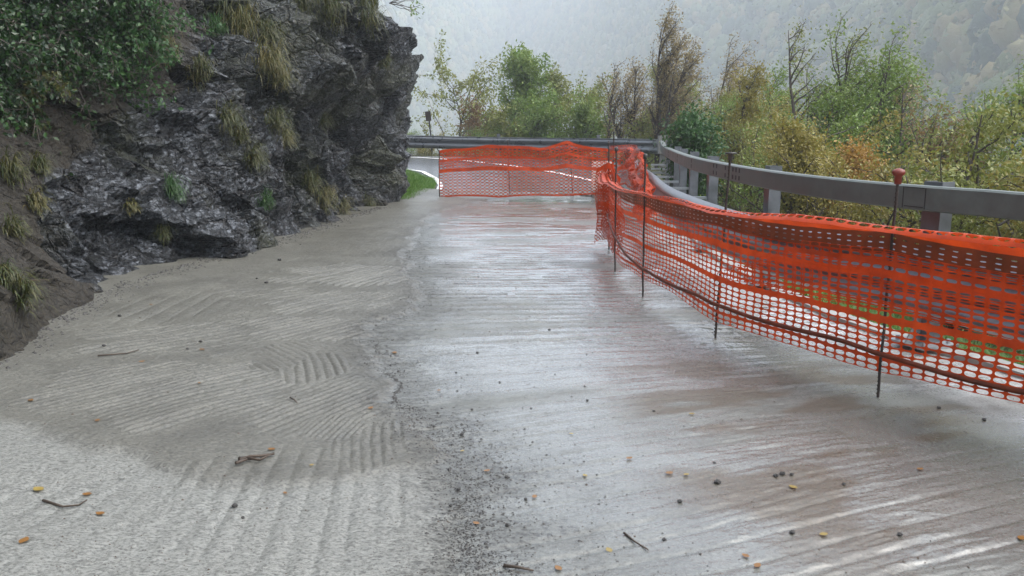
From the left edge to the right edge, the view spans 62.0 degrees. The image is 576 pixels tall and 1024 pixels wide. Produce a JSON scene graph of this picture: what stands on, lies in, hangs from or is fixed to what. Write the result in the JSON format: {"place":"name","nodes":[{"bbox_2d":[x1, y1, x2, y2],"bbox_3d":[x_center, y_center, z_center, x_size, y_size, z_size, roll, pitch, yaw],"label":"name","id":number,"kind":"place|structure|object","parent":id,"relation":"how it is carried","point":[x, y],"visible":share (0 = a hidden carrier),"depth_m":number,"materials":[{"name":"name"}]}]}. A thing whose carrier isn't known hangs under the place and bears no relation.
{"place":"outdoors","nodes":[
{"label":"outdoors","id":0,"kind":"place"},
{"bbox_2d":[0,0,423,360],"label":"cliff","id":1,"kind":"structure","parent":0,"point":[89,234],"depth_m":10.79,"materials":[{"name":"stone"}]},
{"bbox_2d":[0,258,28,292],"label":"grass tuft","id":2,"kind":"object","parent":1,"relation":"on","point":[6,270],"visible":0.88,"depth_m":6.14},
{"bbox_2d":[0,145,37,189],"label":"grass tuft","id":3,"kind":"object","parent":1,"relation":"on","point":[9,172],"visible":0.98,"depth_m":7.87,"materials":[{"name":"plant"}]},
{"bbox_2d":[0,202,39,243],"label":"grass tuft","id":4,"kind":"object","parent":1,"relation":"on","point":[16,230],"visible":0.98,"depth_m":7.35,"materials":[{"name":"plant"}]},
{"bbox_2d":[7,268,57,317],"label":"grass tuft","id":5,"kind":"object","parent":1,"relation":"on","point":[25,289],"visible":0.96,"depth_m":6.15,"materials":[{"name":"plant"}]},
{"bbox_2d":[23,185,54,220],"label":"grass tuft","id":6,"kind":"object","parent":1,"relation":"on","point":[34,204],"visible":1,"depth_m":7.99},
{"bbox_2d":[0,0,78,176],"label":"shrub","id":7,"kind":"object","parent":1,"relation":"on","point":[10,59],"visible":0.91,"depth_m":8.23,"materials":[{"name":"green plant"}]},
{"bbox_2d":[0,56,79,138],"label":"shrub","id":8,"kind":"object","parent":1,"relation":"on","point":[57,80],"visible":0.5,"depth_m":8.63,"materials":[{"name":"green plant"}]},
{"bbox_2d":[29,150,68,180],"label":"grass tuft","id":9,"kind":"object","parent":1,"relation":"on","point":[40,165],"visible":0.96,"depth_m":8.21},
{"bbox_2d":[12,0,111,44],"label":"shrub","id":10,"kind":"object","parent":1,"relation":"on","point":[61,3],"visible":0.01,"depth_m":9.44,"materials":[{"name":"green plant"}]},
{"bbox_2d":[0,0,148,138],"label":"shrub","id":11,"kind":"object","parent":1,"relation":"on","point":[13,23],"visible":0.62,"depth_m":8.98,"materials":[{"name":"green plant"}]},
{"bbox_2d":[0,0,151,117],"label":"shrub","id":12,"kind":"object","parent":1,"relation":"on","point":[94,38],"visible":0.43,"depth_m":9.29,"materials":[{"name":"green plant"}]},
{"bbox_2d":[69,0,167,34],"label":"shrub","id":13,"kind":"object","parent":1,"relation":"on","point":[130,10],"visible":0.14,"depth_m":9.69,"materials":[{"name":"green plant"}]},
{"bbox_2d":[122,197,142,217],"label":"grass tuft","id":14,"kind":"object","parent":1,"relation":"on","point":[131,206],"visible":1,"depth_m":9.40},
{"bbox_2d":[92,0,182,38],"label":"shrub","id":15,"kind":"object","parent":1,"relation":"on","point":[161,10],"visible":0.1,"depth_m":9.95,"materials":[{"name":"green plant"}]},
{"bbox_2d":[78,0,225,119],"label":"shrub","id":16,"kind":"object","parent":1,"relation":"on","point":[147,40],"visible":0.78,"depth_m":9.77,"materials":[{"name":"green plant"}]},
{"bbox_2d":[140,25,185,69],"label":"grass tuft","id":17,"kind":"object","parent":1,"relation":"on","point":[174,39],"visible":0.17,"depth_m":10.39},
{"bbox_2d":[151,223,177,243],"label":"grass tuft","id":18,"kind":"object","parent":1,"relation":"on","point":[163,231],"visible":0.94,"depth_m":9.72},
{"bbox_2d":[156,171,190,202],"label":"grass tuft","id":19,"kind":"object","parent":1,"relation":"on","point":[171,189],"visible":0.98,"depth_m":9.72,"materials":[{"name":"green plant"}]},
{"bbox_2d":[178,54,208,94],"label":"grass tuft","id":20,"kind":"object","parent":1,"relation":"on","point":[195,77],"visible":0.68,"depth_m":10.88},
{"bbox_2d":[190,51,217,81],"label":"grass tuft","id":21,"kind":"object","parent":1,"relation":"on","point":[202,61],"visible":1,"depth_m":10.76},
{"bbox_2d":[204,11,229,36],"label":"grass tuft","id":22,"kind":"object","parent":1,"relation":"on","point":[213,22],"visible":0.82,"depth_m":11.72,"materials":[{"name":"green plant"}]},
{"bbox_2d":[206,0,251,32],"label":"grass tuft","id":23,"kind":"object","parent":1,"relation":"on","point":[228,12],"visible":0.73,"depth_m":12.02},
{"bbox_2d":[216,98,247,145],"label":"grass tuft","id":24,"kind":"object","parent":1,"relation":"on","point":[229,117],"visible":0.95,"depth_m":10.88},
{"bbox_2d":[229,117,253,149],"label":"grass tuft","id":25,"kind":"object","parent":1,"relation":"on","point":[241,136],"visible":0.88,"depth_m":11.21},
{"bbox_2d":[222,0,270,41],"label":"grass tuft","id":26,"kind":"object","parent":1,"relation":"on","point":[243,31],"visible":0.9,"depth_m":11.94,"materials":[{"name":"plant"}]},
{"bbox_2d":[242,141,269,174],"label":"grass tuft","id":27,"kind":"object","parent":1,"relation":"on","point":[252,159],"visible":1,"depth_m":11.26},
{"bbox_2d":[255,185,278,212],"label":"grass tuft","id":28,"kind":"object","parent":1,"relation":"on","point":[264,202],"visible":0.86,"depth_m":11.57,"materials":[{"name":"green plant"}]},
{"bbox_2d":[245,30,296,88],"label":"grass tuft","id":29,"kind":"object","parent":1,"relation":"on","point":[270,61],"visible":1,"depth_m":11.61,"materials":[{"name":"plant"}]},
{"bbox_2d":[253,14,297,55],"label":"grass tuft","id":30,"kind":"object","parent":1,"relation":"on","point":[266,30],"visible":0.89,"depth_m":11.97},
{"bbox_2d":[263,101,296,142],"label":"grass tuft","id":31,"kind":"object","parent":1,"relation":"on","point":[277,124],"visible":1,"depth_m":11.60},
{"bbox_2d":[264,53,299,94],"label":"grass tuft","id":32,"kind":"object","parent":1,"relation":"on","point":[283,74],"visible":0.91,"depth_m":11.75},
{"bbox_2d":[280,127,299,151],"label":"grass tuft","id":33,"kind":"object","parent":1,"relation":"on","point":[286,139],"visible":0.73,"depth_m":12.35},
{"bbox_2d":[295,0,324,24],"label":"grass tuft","id":34,"kind":"object","parent":1,"relation":"on","point":[302,4],"visible":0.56,"depth_m":12.64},
{"bbox_2d":[301,164,333,201],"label":"grass tuft","id":35,"kind":"object","parent":1,"relation":"on","point":[310,181],"visible":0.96,"depth_m":13.78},
{"bbox_2d":[312,183,344,218],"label":"grass tuft","id":36,"kind":"object","parent":1,"relation":"on","point":[326,195],"visible":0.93,"depth_m":13.88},
{"bbox_2d":[313,0,356,36],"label":"grass tuft","id":37,"kind":"object","parent":1,"relation":"on","point":[331,4],"visible":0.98,"depth_m":12.71,"materials":[{"name":"plant"}]},
{"bbox_2d":[337,191,359,214],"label":"grass tuft","id":38,"kind":"object","parent":1,"relation":"on","point":[345,208],"visible":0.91,"depth_m":15.34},
{"bbox_2d":[346,0,398,44],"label":"grass tuft","id":39,"kind":"object","parent":1,"relation":"on","point":[371,10],"visible":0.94,"depth_m":13.52,"materials":[{"name":"plant"}]},
{"bbox_2d":[389,0,424,18],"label":"twig","id":40,"kind":"object","parent":1,"relation":"on","point":[401,5],"visible":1,"depth_m":19.24,"materials":[{"name":"green plant"}]},
{"bbox_2d":[401,169,436,199],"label":"grass","id":41,"kind":"structure","parent":0,"point":[416,181],"depth_m":21.27,"materials":[{"name":"plant"}]},
{"bbox_2d":[0,188,1023,575],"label":"road","id":42,"kind":"structure","parent":0,"point":[506,262],"depth_m":4.61,"materials":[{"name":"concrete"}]},
{"bbox_2d":[0,207,384,370],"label":"rubble","id":43,"kind":"object","parent":42,"relation":"on","point":[90,305],"visible":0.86,"depth_m":8.15,"materials":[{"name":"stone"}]},
{"bbox_2d":[235,452,273,463],"bbox_3d":[-1.231,0.809,4.072,0.199,0.028,0.083,-7,13,-32],"label":"stick","id":44,"kind":"object","parent":42,"relation":"on","point":[250,457],"visible":1,"depth_m":4.06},
{"bbox_2d":[7,219,1013,575],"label":"debris","id":45,"kind":"object","parent":42,"relation":"on","point":[467,453],"visible":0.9,"depth_m":3.83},
{"bbox_2d":[714,152,735,337],"bbox_3d":[1.615,-0.282,6.466,0.098,1.480,0.079,6,12,31],"label":"stake","id":46,"kind":"object","parent":42,"relation":"on","point":[730,156],"visible":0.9,"depth_m":6.39,"materials":[{"name":"black metal"}]},
{"bbox_2d":[410,150,636,163],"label":"grass","id":47,"kind":"structure","parent":0,"point":[424,153],"depth_m":29.64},
{"bbox_2d":[407,156,657,191],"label":"pavement","id":48,"kind":"structure","parent":0,"point":[429,164],"depth_m":24.15,"materials":[{"name":"asphalt"}]},
{"bbox_3d":[-1.648,-2.569,19.321,0.041,1.112,0.030,0,11,0],"label":"stake","id":49,"kind":"object","parent":48,"relation":"on","visible":0},
{"bbox_2d":[439,141,607,197],"bbox_3d":[0.228,-2.647,19.066,3.826,1.285,0.237,2,11,8],"label":"safety netting","id":50,"kind":"object","parent":49,"relation":"attached to","point":[582,167],"visible":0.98,"depth_m":19.01,"materials":[{"name":"orange plastic"}]},
{"bbox_2d":[309,222,828,575],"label":"gravel","id":51,"kind":"structure","parent":0,"point":[455,516],"depth_m":3.86,"materials":[{"name":"gravel"}]},
{"bbox_2d":[592,161,611,197],"bbox_3d":[2.050,-2.493,19.571,0.460,0.849,0.311,0,11,0],"label":"panel","id":52,"kind":"object","parent":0,"point":[594,196],"visible":0.25,"depth_m":19.45,"materials":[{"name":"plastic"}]},
{"bbox_2d":[382,0,1023,356],"bbox_3d":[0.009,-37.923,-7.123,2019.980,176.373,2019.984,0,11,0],"label":"terrain","id":53,"kind":"structure","parent":0,"point":[947,75],"depth_m":189.00,"materials":[{"name":"grey"}]},
{"bbox_2d":[411,29,510,155],"bbox_3d":[-1.643,-6.977,37.662,4.448,8.149,7.702,4,11,21],"label":"tree","id":54,"kind":"object","parent":53,"relation":"on","point":[467,81],"visible":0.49,"depth_m":36.51,"materials":[{"name":"green plant"}]},
{"bbox_2d":[455,91,503,152],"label":"tree","id":55,"kind":"object","parent":53,"relation":"on","point":[470,122],"visible":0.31,"depth_m":35.18,"materials":[{"name":"green plant"}]},
{"bbox_2d":[457,125,504,155],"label":"bush","id":56,"kind":"object","parent":53,"relation":"on","point":[478,134],"visible":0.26,"depth_m":32.00,"materials":[{"name":"green plant"}]},
{"bbox_2d":[467,97,534,154],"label":"tree","id":57,"kind":"object","parent":53,"relation":"on","point":[499,118],"visible":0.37,"depth_m":32.29,"materials":[{"name":"green plant"}]},
{"bbox_2d":[481,39,563,154],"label":"tree","id":58,"kind":"object","parent":53,"relation":"on","point":[526,68],"visible":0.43,"depth_m":33.11,"materials":[{"name":"green plant"}]},
{"bbox_2d":[493,41,552,131],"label":"tree","id":59,"kind":"object","parent":53,"relation":"on","point":[502,93],"visible":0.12,"depth_m":34.24,"materials":[{"name":"green plant"}]},
{"bbox_2d":[408,134,665,174],"bbox_3d":[-10.308,-5.306,30.995,32.077,1.694,2.877,3,11,17],"label":"guardrail","id":60,"kind":"object","parent":53,"relation":"on","point":[459,142],"visible":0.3,"depth_m":28.92,"materials":[{"name":"metal"}]},
{"bbox_2d":[502,84,578,158],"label":"bush","id":61,"kind":"object","parent":53,"relation":"on","point":[540,112],"visible":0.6,"depth_m":31.13,"materials":[{"name":"green plant"}]},
{"bbox_2d":[538,61,579,127],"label":"tree","id":62,"kind":"object","parent":53,"relation":"on","point":[558,84],"visible":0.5,"depth_m":33.72,"materials":[{"name":"green plant"}]},
{"bbox_2d":[537,69,618,157],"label":"tree","id":63,"kind":"object","parent":53,"relation":"on","point":[598,94],"visible":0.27,"depth_m":31.48,"materials":[{"name":"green plant"}]},
{"bbox_2d":[552,80,618,158],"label":"tree","id":64,"kind":"object","parent":53,"relation":"on","point":[582,115],"visible":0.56,"depth_m":30.22,"materials":[{"name":"green plant"}]},
{"bbox_2d":[608,141,609,249],"bbox_3d":[1.281,-1.190,11.287,0.052,1.498,0.021,0,11,0],"label":"stake","id":65,"kind":"object","parent":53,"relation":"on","point":[608,181],"visible":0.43,"depth_m":11.19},
{"bbox_2d":[594,162,625,252],"bbox_3d":[1.264,-1.044,11.144,0.179,1.178,0.840,-3,11,-15],"label":"safety netting","id":66,"kind":"object","parent":65,"relation":"attached to","point":[602,203],"visible":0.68,"depth_m":11.14,"materials":[{"name":"orange plastic"}]},
{"bbox_2d":[599,58,628,157],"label":"tree","id":67,"kind":"object","parent":53,"relation":"on","point":[608,135],"visible":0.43,"depth_m":29.67,"materials":[{"name":"brown plant"}]},
{"bbox_2d":[614,147,617,270],"bbox_3d":[1.167,-0.856,9.661,0.041,1.468,0.041,-10,15,-44],"label":"stake","id":68,"kind":"object","parent":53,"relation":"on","point":[615,149],"visible":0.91,"depth_m":9.63,"materials":[{"name":"black metal"}]},
{"bbox_2d":[590,55,655,161],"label":"tree","id":69,"kind":"object","parent":53,"relation":"on","point":[633,111],"visible":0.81,"depth_m":28.16,"materials":[{"name":"brown plant"}]},
{"bbox_2d":[642,154,646,296],"bbox_3d":[1.250,-0.558,8.114,0.039,1.426,0.039,-10,15,-44],"label":"stake","id":70,"kind":"object","parent":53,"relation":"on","point":[644,158],"visible":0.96,"depth_m":8.10,"materials":[{"name":"black metal"}]},
{"bbox_2d":[621,106,674,167],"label":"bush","id":71,"kind":"object","parent":53,"relation":"on","point":[647,131],"visible":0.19,"depth_m":27.61,"materials":[{"name":"green plant"}]},
{"bbox_2d":[639,60,717,121],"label":"tree","id":72,"kind":"object","parent":53,"relation":"on","point":[696,92],"visible":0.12,"depth_m":29.78,"materials":[{"name":"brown plant"}]},
{"bbox_2d":[641,0,718,167],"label":"tree","id":73,"kind":"object","parent":53,"relation":"on","point":[665,98],"visible":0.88,"depth_m":25.83,"materials":[{"name":"brown plant"}]},
{"bbox_2d":[647,94,739,206],"bbox_3d":[3.636,-2.529,16.690,1.750,2.465,1.913,8,14,38],"label":"bush","id":74,"kind":"object","parent":53,"relation":"on","point":[691,134],"visible":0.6,"depth_m":16.41,"materials":[{"name":"green plant"}]},
{"bbox_2d":[378,0,1023,174],"bbox_3d":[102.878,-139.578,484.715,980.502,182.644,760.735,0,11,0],"label":"hillside forest","id":75,"kind":"object","parent":53,"relation":"on","point":[970,40],"visible":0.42,"depth_m":377.04,"materials":[{"name":"plant"}]},
{"bbox_2d":[647,91,759,200],"bbox_3d":[5.152,-3.743,22.778,2.971,3.005,3.557,0,11,1],"label":"bush","id":76,"kind":"object","parent":53,"relation":"on","point":[718,107],"visible":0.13,"depth_m":22.17,"materials":[{"name":"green plant"}]},
{"bbox_2d":[673,85,744,149],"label":"bush","id":77,"kind":"object","parent":53,"relation":"on","point":[724,95],"visible":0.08,"depth_m":23.48,"materials":[{"name":"green plant"}]},
{"bbox_2d":[694,29,765,120],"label":"tree","id":78,"kind":"object","parent":53,"relation":"on","point":[724,78],"visible":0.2,"depth_m":25.14,"materials":[{"name":"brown plant"}]},
{"bbox_2d":[716,138,770,214],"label":"bush","id":79,"kind":"object","parent":53,"relation":"on","point":[737,163],"visible":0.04,"depth_m":19.41,"materials":[{"name":"green plant"}]},
{"bbox_2d":[709,56,781,204],"bbox_3d":[5.215,-3.401,19.422,1.656,3.677,1.526,0,11,0],"label":"tree","id":80,"kind":"object","parent":53,"relation":"on","point":[746,110],"visible":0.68,"depth_m":19.16,"materials":[{"name":"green plant"}]},
{"bbox_2d":[705,95,796,208],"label":"bush","id":81,"kind":"object","parent":53,"relation":"on","point":[777,109],"visible":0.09,"depth_m":20.82,"materials":[{"name":"green plant"}]},
{"bbox_2d":[718,116,786,216],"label":"bush","id":82,"kind":"object","parent":53,"relation":"on","point":[746,158],"visible":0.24,"depth_m":16.76,"materials":[{"name":"green plant"}]},
{"bbox_2d":[717,70,788,211],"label":"tree","id":83,"kind":"object","parent":53,"relation":"on","point":[761,122],"visible":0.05,"depth_m":21.76,"materials":[{"name":"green plant"}]},
{"bbox_2d":[715,52,810,212],"bbox_3d":[6.931,-4.117,22.797,3.024,4.324,2.593,0,11,0],"label":"tree","id":84,"kind":"object","parent":53,"relation":"on","point":[774,86],"visible":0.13,"depth_m":22.54,"materials":[{"name":"green plant"}]},
{"bbox_2d":[754,81,821,129],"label":"tree","id":85,"kind":"object","parent":53,"relation":"on","point":[785,97],"visible":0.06,"depth_m":29.97,"materials":[{"name":"green plant"}]},
{"bbox_2d":[700,101,880,235],"bbox_3d":[4.474,-1.645,14.198,3.400,2.872,2.839,3,11,18],"label":"bush","id":86,"kind":"object","parent":53,"relation":"on","point":[859,124],"visible":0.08,"depth_m":14.29,"materials":[{"name":"green plant"}]},
{"bbox_2d":[750,98,856,220],"bbox_3d":[4.726,-1.625,13.214,1.865,2.732,1.744,0,11,0],"label":"bush","id":87,"kind":"object","parent":53,"relation":"on","point":[802,142],"visible":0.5,"depth_m":13.14,"materials":[{"name":"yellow plant"}]},
{"bbox_2d":[754,126,892,234],"bbox_3d":[4.734,-1.245,13.005,2.047,2.423,1.900,9,14,40],"label":"bush","id":88,"kind":"object","parent":53,"relation":"on","point":[820,211],"visible":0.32,"depth_m":12.68,"materials":[{"name":"green plant"}]},
{"bbox_2d":[748,98,906,216],"bbox_3d":[5.281,-1.748,14.885,2.368,3.020,2.552,-2,11,-9],"label":"bush","id":89,"kind":"object","parent":53,"relation":"on","point":[878,128],"visible":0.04,"depth_m":14.29,"materials":[{"name":"green plant"}]},
{"bbox_2d":[781,5,884,213],"bbox_3d":[6.732,-3.497,18.312,2.299,5.128,1.555,6,12,28],"label":"tree","id":90,"kind":"object","parent":53,"relation":"on","point":[792,95],"visible":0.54,"depth_m":18.46,"materials":[{"name":"green plant"}]},
{"bbox_2d":[810,130,901,226],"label":"bush","id":91,"kind":"object","parent":53,"relation":"on","point":[852,155],"visible":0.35,"depth_m":12.99,"materials":[{"name":"yellow plant"}]},
{"bbox_2d":[691,239,1023,379],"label":"kerb","id":92,"kind":"structure","parent":53,"relation":"on","point":[960,352],"depth_m":6.77,"materials":[{"name":"concrete"}]},
{"bbox_2d":[635,140,1023,350],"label":"guardrail","id":93,"kind":"object","parent":92,"relation":"on","point":[937,204],"visible":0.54,"depth_m":6.46,"materials":[{"name":"metal"}]},
{"bbox_2d":[609,144,658,225],"bbox_3d":[2.013,-1.780,13.761,0.705,0.899,10.000,1,11,4],"label":"safety netting","id":94,"kind":"object","parent":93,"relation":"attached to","point":[629,164],"visible":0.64,"depth_m":16.25,"materials":[{"name":"orange plastic"}]},
{"bbox_2d":[797,44,933,142],"bbox_3d":[7.727,-3.043,18.919,2.656,4.702,3.454,-6,12,-30],"label":"tree","id":95,"kind":"object","parent":53,"relation":"on","point":[899,101],"visible":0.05,"depth_m":18.51,"materials":[{"name":"green plant"}]},
{"bbox_2d":[797,59,945,221],"bbox_3d":[7.344,-2.420,17.051,3.164,4.332,3.384,0,11,0],"label":"tree","id":96,"kind":"object","parent":53,"relation":"on","point":[833,107],"visible":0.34,"depth_m":17.02,"materials":[{"name":"green plant"}]},
{"bbox_2d":[876,168,905,397],"bbox_3d":[2.224,0.016,5.031,0.074,1.433,0.073,0,11,0],"label":"stake","id":97,"kind":"object","parent":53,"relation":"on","point":[898,173],"visible":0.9,"depth_m":4.97,"materials":[{"name":"brown metal"}]},
{"bbox_2d":[595,173,1023,403],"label":"safety netting","id":98,"kind":"object","parent":97,"relation":"attached to","point":[976,248],"visible":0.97,"depth_m":5.22,"materials":[{"name":"orange plastic"}]},
{"bbox_2d":[802,10,988,178],"bbox_3d":[8.023,-3.044,17.701,2.871,5.395,3.488,-4,11,-22],"label":"tree","id":99,"kind":"object","parent":53,"relation":"on","point":[885,72],"visible":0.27,"depth_m":17.00,"materials":[{"name":"green plant"}]},
{"bbox_2d":[797,93,1022,313],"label":"bush","id":100,"kind":"object","parent":53,"relation":"on","point":[864,212],"visible":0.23,"depth_m":10.66,"materials":[{"name":"green plant"}]},
{"bbox_2d":[888,134,984,328],"bbox_3d":[6.769,-0.798,13.126,2.661,3.150,2.470,3,11,14],"label":"bush","id":101,"kind":"object","parent":53,"relation":"on","point":[925,163],"visible":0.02,"depth_m":12.21,"materials":[{"name":"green plant"}]},
{"bbox_2d":[877,91,995,226],"bbox_3d":[7.449,-1.627,15.333,2.525,3.692,3.179,0,11,0],"label":"bush","id":102,"kind":"object","parent":53,"relation":"on","point":[930,138],"visible":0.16,"depth_m":14.42,"materials":[{"name":"green plant"}]},
{"bbox_2d":[890,74,983,176],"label":"tree","id":103,"kind":"object","parent":53,"relation":"on","point":[902,113],"visible":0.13,"depth_m":16.46,"materials":[{"name":"green plant"}]},
{"bbox_2d":[872,89,1023,345],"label":"bush","id":104,"kind":"object","parent":53,"relation":"on","point":[959,224],"visible":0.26,"depth_m":9.18,"materials":[{"name":"green plant"}]},
{"bbox_2d":[893,105,1006,184],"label":"bush","id":105,"kind":"object","parent":53,"relation":"on","point":[924,132],"visible":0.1,"depth_m":14.36,"materials":[{"name":"green plant"}]},
{"bbox_2d":[907,77,1014,172],"bbox_3d":[14.844,-3.404,29.410,4.650,7.540,6.139,-6,12,-30],"label":"tree","id":106,"kind":"object","parent":53,"relation":"on","point":[970,110],"visible":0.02,"depth_m":28.45,"materials":[{"name":"green plant"}]},
{"bbox_2d":[953,41,1023,189],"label":"tree","id":107,"kind":"object","parent":53,"relation":"on","point":[1019,87],"visible":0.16,"depth_m":14.19,"materials":[{"name":"green plant"}]},
{"bbox_2d":[954,136,1023,356],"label":"bush","id":108,"kind":"object","parent":53,"relation":"on","point":[1005,227],"visible":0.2,"depth_m":8.23,"materials":[{"name":"green plant"}]},
{"bbox_2d":[967,154,1023,261],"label":"bush","id":109,"kind":"object","parent":53,"relation":"on","point":[980,220],"visible":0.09,"depth_m":9.99,"materials":[{"name":"green plant"}]},
{"bbox_2d":[984,143,1023,260],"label":"bush","id":110,"kind":"object","parent":53,"relation":"on","point":[1015,166],"visible":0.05,"depth_m":12.15,"materials":[{"name":"green plant"}]},
{"bbox_2d":[743,264,1023,365],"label":"grass","id":111,"kind":"structure","parent":0,"point":[961,346],"depth_m":8.18,"materials":[{"name":"plant"}]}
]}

